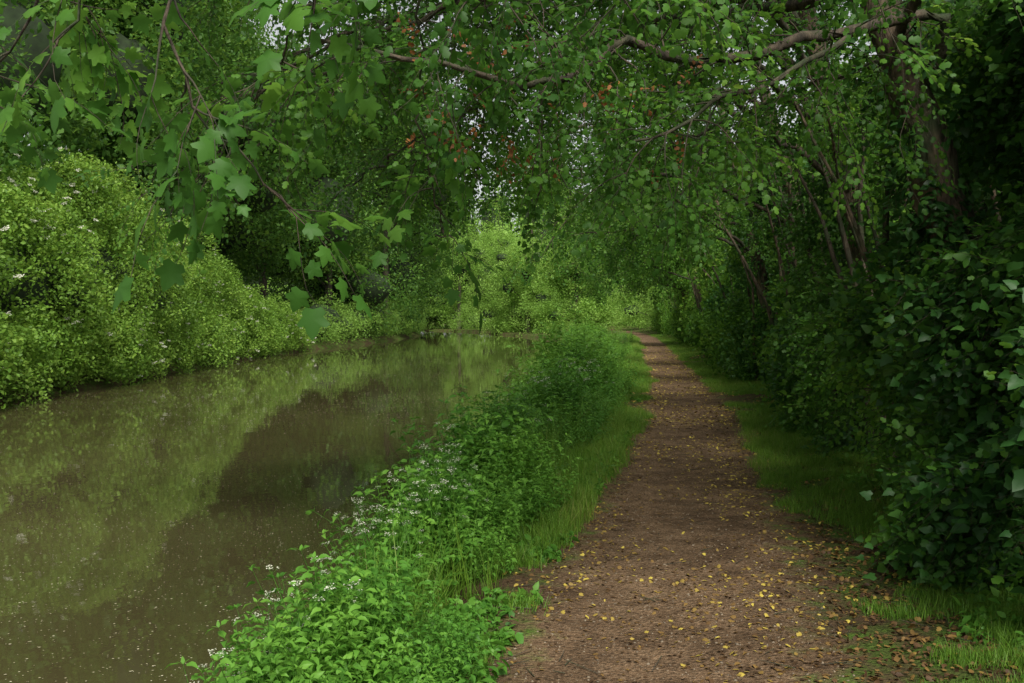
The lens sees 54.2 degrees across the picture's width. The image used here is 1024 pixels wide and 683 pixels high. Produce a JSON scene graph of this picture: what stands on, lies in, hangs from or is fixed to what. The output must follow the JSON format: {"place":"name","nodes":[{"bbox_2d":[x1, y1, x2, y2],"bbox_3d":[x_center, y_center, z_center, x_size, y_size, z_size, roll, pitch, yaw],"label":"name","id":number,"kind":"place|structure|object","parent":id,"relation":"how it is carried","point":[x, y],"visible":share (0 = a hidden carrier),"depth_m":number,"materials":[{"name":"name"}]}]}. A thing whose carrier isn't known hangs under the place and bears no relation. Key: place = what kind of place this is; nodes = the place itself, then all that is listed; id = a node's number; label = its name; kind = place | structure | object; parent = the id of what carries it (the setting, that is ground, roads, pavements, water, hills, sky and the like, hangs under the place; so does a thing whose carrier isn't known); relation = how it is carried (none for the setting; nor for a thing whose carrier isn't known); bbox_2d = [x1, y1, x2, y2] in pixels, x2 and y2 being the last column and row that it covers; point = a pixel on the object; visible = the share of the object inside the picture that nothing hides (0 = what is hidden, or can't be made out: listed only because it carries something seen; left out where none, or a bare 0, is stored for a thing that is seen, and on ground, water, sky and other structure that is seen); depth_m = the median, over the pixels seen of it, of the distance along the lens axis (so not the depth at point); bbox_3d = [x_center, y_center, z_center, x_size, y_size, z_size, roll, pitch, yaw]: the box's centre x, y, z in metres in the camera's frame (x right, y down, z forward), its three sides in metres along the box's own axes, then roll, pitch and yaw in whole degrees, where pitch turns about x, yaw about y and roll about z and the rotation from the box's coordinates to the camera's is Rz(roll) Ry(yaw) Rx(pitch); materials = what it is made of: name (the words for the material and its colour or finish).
{"place":"outdoors","nodes":[
{"label":"outdoors","id":0,"kind":"place"},
{"bbox_2d":[0,330,561,682],"bbox_3d":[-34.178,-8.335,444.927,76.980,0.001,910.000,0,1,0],"label":"canal water","id":1,"kind":"structure","parent":0,"point":[345,450],"depth_m":12.76,"materials":[{"name":"green liquid"}]},
{"bbox_2d":[0,345,515,682],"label":"floating petals","id":2,"kind":"object","parent":1,"relation":"on","point":[187,523],"visible":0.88,"depth_m":10.04,"materials":[{"name":"white plant"}]},
{"bbox_2d":[20,0,876,319],"label":"sky","id":3,"kind":"structure","parent":0,"point":[441,16],"materials":[{"name":"white"}]},
{"bbox_2d":[0,320,1023,682],"bbox_3d":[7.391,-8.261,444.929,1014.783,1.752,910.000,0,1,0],"label":"ground","id":4,"kind":"structure","parent":0,"point":[882,628],"depth_m":6.54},
{"bbox_2d":[0,0,118,195],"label":"ash tree","id":5,"kind":"object","parent":4,"relation":"on","point":[32,43],"visible":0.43,"depth_m":31.88,"materials":[{"name":"green plant"}]},
{"bbox_2d":[4,0,259,347],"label":"ash tree","id":6,"kind":"object","parent":4,"relation":"on","point":[141,42],"visible":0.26,"depth_m":44.54,"materials":[{"name":"green plant"}]},
{"bbox_2d":[0,146,315,408],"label":"elder bush","id":7,"kind":"object","parent":4,"relation":"on","point":[62,273],"visible":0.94,"depth_m":31.41,"materials":[{"name":"green plant"}]},
{"bbox_2d":[65,0,324,254],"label":"ash tree","id":8,"kind":"object","parent":4,"relation":"on","point":[256,205],"visible":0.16,"depth_m":61.25,"materials":[{"name":"green plant"}]},
{"bbox_2d":[113,9,303,281],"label":"ash tree","id":9,"kind":"object","parent":4,"relation":"on","point":[276,49],"depth_m":84.33,"materials":[{"name":"green plant"}]},
{"bbox_2d":[0,0,519,340],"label":"sycamore tree","id":10,"kind":"object","parent":4,"relation":"on","point":[191,196],"visible":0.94,"depth_m":4.96,"materials":[{"name":"green plant"}]},
{"bbox_2d":[165,0,385,300],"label":"ash tree","id":11,"kind":"object","parent":4,"relation":"on","point":[263,257],"visible":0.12,"depth_m":73.76,"materials":[{"name":"green plant"}]},
{"bbox_2d":[223,50,427,336],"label":"alder tree","id":12,"kind":"object","parent":4,"relation":"on","point":[378,288],"visible":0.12,"depth_m":85.46,"materials":[{"name":"green plant"}]},
{"bbox_2d":[273,291,429,345],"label":"willow scrub","id":13,"kind":"object","parent":4,"relation":"on","point":[347,321],"visible":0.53,"depth_m":82.08,"materials":[{"name":"green plant"}]},
{"bbox_2d":[2,138,723,328],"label":"distant trees","id":14,"kind":"object","parent":4,"relation":"on","point":[492,224],"visible":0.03,"depth_m":179.29,"materials":[{"name":"green plant"}]},
{"bbox_2d":[282,18,478,335],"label":"alder tree","id":15,"kind":"object","parent":4,"relation":"on","point":[406,269],"visible":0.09,"depth_m":99.34,"materials":[{"name":"green plant"}]},
{"bbox_2d":[165,305,643,682],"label":"stinging nettles","id":16,"kind":"object","parent":4,"relation":"on","point":[497,475],"visible":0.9,"depth_m":6.72,"materials":[{"name":"green plant"}]},
{"bbox_2d":[356,18,455,322],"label":"alder tree","id":17,"kind":"object","parent":4,"relation":"on","point":[437,306],"visible":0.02,"depth_m":129.47,"materials":[{"name":"green plant"}]},
{"bbox_2d":[190,334,630,682],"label":"cow parsley","id":18,"kind":"object","parent":4,"relation":"on","point":[403,527],"visible":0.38,"depth_m":6.28,"materials":[{"name":"green plant"}]},
{"bbox_2d":[359,0,486,305],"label":"alder tree","id":19,"kind":"object","parent":4,"relation":"on","point":[443,257],"visible":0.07,"depth_m":115.17,"materials":[{"name":"green plant"}]},
{"bbox_2d":[258,332,636,682],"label":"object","id":20,"kind":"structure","parent":4,"relation":"on","point":[468,591],"depth_m":6.28,"materials":[{"name":"green plant"}]},
{"bbox_2d":[420,232,501,328],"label":"willow tree","id":21,"kind":"object","parent":4,"relation":"on","point":[441,316],"visible":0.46,"depth_m":167.69,"materials":[{"name":"green plant"}]},
{"bbox_2d":[466,225,551,329],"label":"willow tree","id":22,"kind":"object","parent":4,"relation":"on","point":[500,243],"visible":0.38,"depth_m":144.68,"materials":[{"name":"green plant"}]},
{"bbox_2d":[479,233,568,334],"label":"willow tree","id":23,"kind":"object","parent":4,"relation":"on","point":[538,292],"visible":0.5,"depth_m":127.44,"materials":[{"name":"green plant"}]},
{"bbox_2d":[74,0,1023,526],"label":"ivy covered tree","id":24,"kind":"object","parent":4,"relation":"on","point":[918,154],"visible":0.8,"depth_m":6.65,"materials":[{"name":"green plant"}]},
{"bbox_2d":[450,291,656,335],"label":"bank scrub","id":25,"kind":"object","parent":4,"relation":"on","point":[492,322],"visible":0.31,"depth_m":129.18,"materials":[{"name":"green plant"}]},
{"bbox_2d":[268,0,880,443],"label":"hawthorn tree","id":26,"kind":"object","parent":4,"relation":"on","point":[810,24],"visible":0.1,"depth_m":11.88,"materials":[{"name":"green plant"}]},
{"bbox_2d":[531,240,624,332],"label":"willow tree","id":27,"kind":"object","parent":4,"relation":"on","point":[583,304],"visible":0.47,"depth_m":116.85,"materials":[{"name":"green plant"}]},
{"bbox_2d":[535,216,630,325],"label":"willow tree","id":28,"kind":"object","parent":4,"relation":"on","point":[596,275],"visible":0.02,"depth_m":148.37,"materials":[{"name":"green plant"}]},
{"bbox_2d":[545,185,705,349],"bbox_3d":[5.350,-3.266,45.758,7.999,8.155,5.132,0,1,0],"label":"hawthorn tree","id":29,"kind":"object","parent":4,"relation":"on","point":[637,276],"visible":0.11,"depth_m":46.09,"materials":[{"name":"green plant"}]},
{"bbox_2d":[487,96,774,372],"bbox_3d":[1.880,-2.557,25.332,6.994,7.977,7.933,-1,2,-45],"label":"hawthorn tree","id":30,"kind":"object","parent":4,"relation":"on","point":[740,245],"visible":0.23,"depth_m":25.04,"materials":[{"name":"green plant"}]},
{"bbox_2d":[571,226,690,343],"bbox_3d":[7.420,-3.750,58.328,7.490,8.808,9.868,0,1,0],"label":"hawthorn tree","id":31,"kind":"object","parent":4,"relation":"on","point":[600,293],"visible":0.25,"depth_m":58.74,"materials":[{"name":"green plant"}]},
{"bbox_2d":[607,257,655,330],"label":"willow tree","id":32,"kind":"object","parent":4,"relation":"on","point":[629,312],"visible":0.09,"depth_m":132.66,"materials":[{"name":"green plant"}]},
{"bbox_2d":[544,153,726,297],"bbox_3d":[4.507,-2.891,34.355,7.521,8.007,13.181,0,1,0],"label":"hawthorn tree","id":33,"kind":"object","parent":4,"relation":"on","point":[644,246],"visible":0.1,"depth_m":33.18,"materials":[{"name":"green plant"}]},
{"bbox_2d":[631,285,657,329],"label":"willow tree","id":34,"kind":"object","parent":4,"relation":"on","point":[649,305],"visible":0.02,"depth_m":111.14,"materials":[{"name":"green plant"}]},
{"bbox_2d":[645,257,682,311],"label":"field maple tree","id":35,"kind":"object","parent":4,"relation":"on","point":[657,285],"visible":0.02,"depth_m":98.84,"materials":[{"name":"green plant"}]},
{"bbox_2d":[450,329,901,682],"bbox_3d":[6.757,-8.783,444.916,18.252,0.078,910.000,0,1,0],"label":"towpath","id":36,"kind":"structure","parent":4,"relation":"on","point":[606,666],"depth_m":6.40,"materials":[{"name":"brown soil"}]},
{"bbox_2d":[491,382,854,682],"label":"path gravel","id":37,"kind":"structure","parent":36,"relation":"on","point":[688,594],"depth_m":6.19,"materials":[{"name":"brown gravel"}]},
{"bbox_2d":[422,2,936,320],"bbox_3d":[3.317,-3.124,17.409,9.534,9.922,7.882,-1,1,-23],"label":"hawthorn tree","id":38,"kind":"object","parent":4,"relation":"on","point":[728,190],"visible":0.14,"depth_m":17.21,"materials":[{"name":"green plant"}]},
{"bbox_2d":[628,143,743,276],"bbox_3d":[11.455,-6.027,57.897,9.934,12.982,10.167,0,1,0],"label":"oak tree","id":39,"kind":"object","parent":4,"relation":"on","point":[677,263],"visible":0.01,"depth_m":57.98,"materials":[{"name":"green plant"}]},
{"bbox_2d":[399,359,1023,682],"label":"ground weeds","id":40,"kind":"object","parent":4,"relation":"on","point":[550,552],"visible":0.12,"depth_m":5.67,"materials":[{"name":"green plant"}]},
{"bbox_2d":[426,333,1023,682],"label":"grass verge","id":41,"kind":"object","parent":4,"relation":"on","point":[558,522],"depth_m":9.30,"materials":[{"name":"green plant"}]},
{"bbox_2d":[481,342,1023,682],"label":"fallen leaves","id":42,"kind":"object","parent":4,"relation":"on","point":[951,636],"depth_m":6.20,"materials":[{"name":"yellow plant"}]},
{"bbox_2d":[722,135,799,220],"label":"field maple tree","id":43,"kind":"object","parent":4,"relation":"on","point":[732,203],"depth_m":50.05,"materials":[{"name":"green plant"}]},
{"bbox_2d":[727,37,869,287],"bbox_3d":[11.284,-4.350,33.123,7.780,10.566,14.801,0,1,0],"label":"field maple tree","id":44,"kind":"object","parent":4,"relation":"on","point":[843,62],"depth_m":30.22,"materials":[{"name":"green plant"}]},
{"bbox_2d":[650,0,1023,635],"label":"ivy hedge","id":45,"kind":"object","parent":4,"relation":"on","point":[947,399],"visible":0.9,"depth_m":7.17,"materials":[{"name":"green plant"}]},
{"bbox_2d":[745,8,953,284],"bbox_3d":[9.498,-3.231,19.128,8.279,8.992,15.363,0,1,0],"label":"field maple tree","id":46,"kind":"object","parent":4,"relation":"on","point":[757,246],"depth_m":22.32,"materials":[{"name":"green plant"}]},
{"bbox_2d":[828,0,1021,295],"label":"field maple tree","id":47,"kind":"object","parent":4,"relation":"on","point":[987,198],"visible":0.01,"depth_m":12.63,"materials":[{"name":"green plant"}]}
]}

